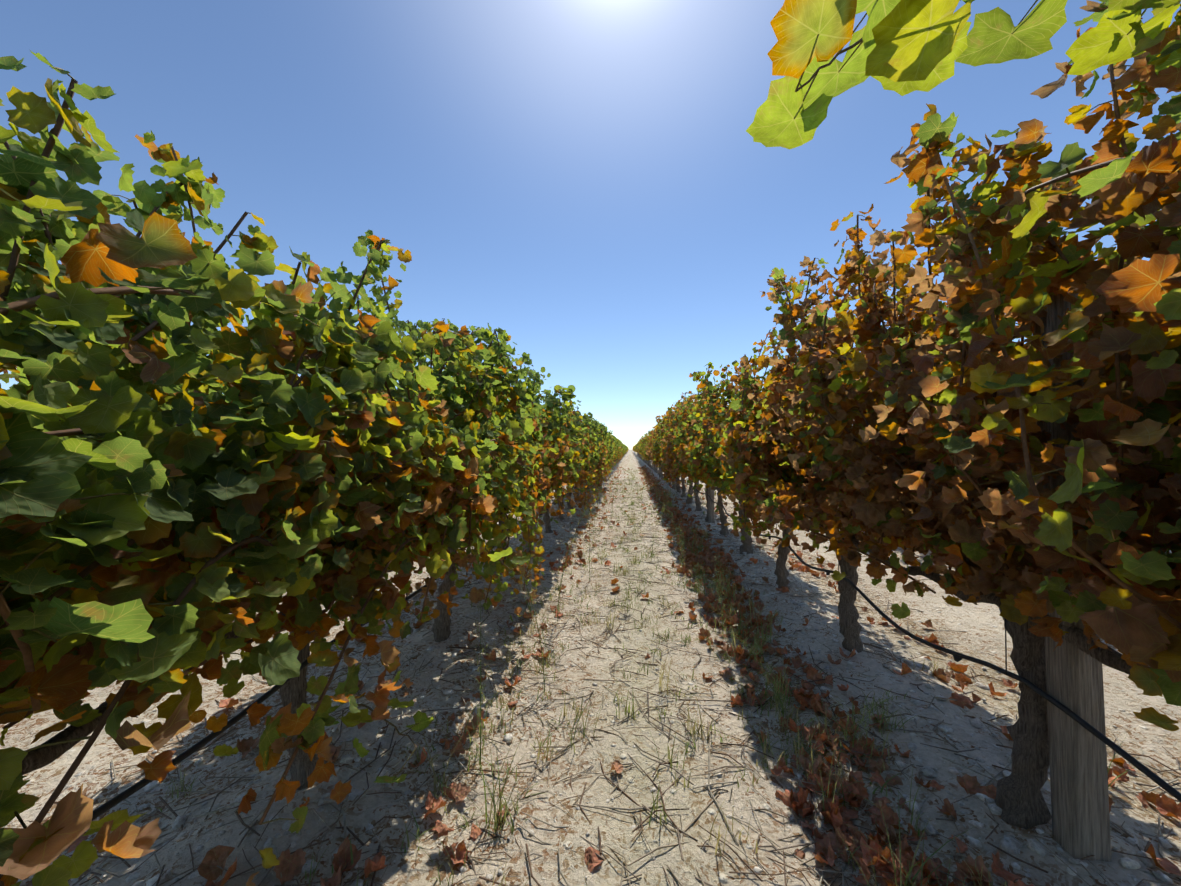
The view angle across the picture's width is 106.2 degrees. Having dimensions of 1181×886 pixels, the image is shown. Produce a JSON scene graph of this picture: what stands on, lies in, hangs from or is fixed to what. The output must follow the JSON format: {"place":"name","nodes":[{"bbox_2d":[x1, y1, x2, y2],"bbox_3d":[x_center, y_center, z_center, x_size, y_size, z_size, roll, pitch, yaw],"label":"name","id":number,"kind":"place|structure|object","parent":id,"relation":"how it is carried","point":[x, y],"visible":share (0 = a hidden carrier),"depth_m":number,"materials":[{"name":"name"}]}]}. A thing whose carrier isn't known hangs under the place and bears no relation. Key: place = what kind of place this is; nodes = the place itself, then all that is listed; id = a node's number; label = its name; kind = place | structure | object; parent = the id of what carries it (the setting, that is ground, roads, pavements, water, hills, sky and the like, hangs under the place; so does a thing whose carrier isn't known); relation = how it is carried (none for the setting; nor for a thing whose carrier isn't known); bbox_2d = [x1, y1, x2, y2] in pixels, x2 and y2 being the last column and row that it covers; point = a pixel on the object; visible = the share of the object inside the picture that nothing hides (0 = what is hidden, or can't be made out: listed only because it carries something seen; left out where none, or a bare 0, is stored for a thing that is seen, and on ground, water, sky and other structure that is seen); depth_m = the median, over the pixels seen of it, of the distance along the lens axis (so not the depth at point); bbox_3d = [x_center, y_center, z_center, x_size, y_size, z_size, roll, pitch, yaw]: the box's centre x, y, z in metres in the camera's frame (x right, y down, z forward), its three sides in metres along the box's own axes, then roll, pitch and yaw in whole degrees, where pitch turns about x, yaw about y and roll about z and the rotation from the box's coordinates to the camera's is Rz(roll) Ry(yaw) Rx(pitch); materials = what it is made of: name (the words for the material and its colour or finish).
{"place":"outdoors","nodes":[
{"label":"outdoors","id":0,"kind":"place"},
{"bbox_2d":[0,449,1180,885],"bbox_3d":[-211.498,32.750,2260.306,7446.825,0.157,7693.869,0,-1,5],"label":"ground","id":1,"kind":"structure","parent":0,"point":[1124,697],"depth_m":1.78,"materials":[{"name":"soil"}]},
{"bbox_2d":[0,0,1180,885],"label":"vine","id":2,"kind":"object","parent":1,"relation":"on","point":[165,417],"depth_m":0.94,"materials":[{"name":"green plant"}]},
{"bbox_2d":[0,453,1180,875],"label":"drip line","id":3,"kind":"object","parent":2,"relation":"on","point":[958,657],"visible":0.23,"depth_m":1.23,"materials":[{"name":"black plastic"}]},
{"bbox_2d":[280,0,1180,782],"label":"grape leaves","id":4,"kind":"object","parent":2,"relation":"on","point":[906,46],"visible":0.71,"depth_m":0.87,"materials":[{"name":"green plant"}]},
{"bbox_2d":[4,465,1180,885],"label":"fallen leaves","id":5,"kind":"object","parent":1,"relation":"on","point":[288,867],"visible":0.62,"depth_m":1.65,"materials":[{"name":"brown plant"}]},
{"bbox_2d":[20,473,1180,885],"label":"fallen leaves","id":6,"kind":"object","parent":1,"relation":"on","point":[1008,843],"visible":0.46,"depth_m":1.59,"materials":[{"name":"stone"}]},
{"bbox_2d":[26,477,1180,885],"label":"twigs","id":7,"kind":"object","parent":1,"relation":"on","point":[472,859],"visible":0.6,"depth_m":1.68,"materials":[{"name":"wood"}]},
{"bbox_2d":[143,467,1155,885],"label":"weeds","id":8,"kind":"object","parent":1,"relation":"on","point":[777,693],"visible":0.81,"depth_m":1.92,"materials":[{"name":"green plant"}]},
{"bbox_2d":[188,293,1111,861],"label":"posts","id":9,"kind":"object","parent":1,"relation":"on","point":[1078,777],"visible":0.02,"depth_m":1.24,"materials":[{"name":"grey wood"}]},
{"bbox_2d":[0,0,1180,448],"label":"sky","id":10,"kind":"structure","parent":0,"point":[585,182],"materials":[{"name":"blue"}]},
{"bbox_2d":[296,0,1146,781],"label":"canes","id":11,"kind":"object","parent":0,"point":[842,50],"visible":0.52,"depth_m":0.86,"materials":[{"name":"brown plant"}]}
]}

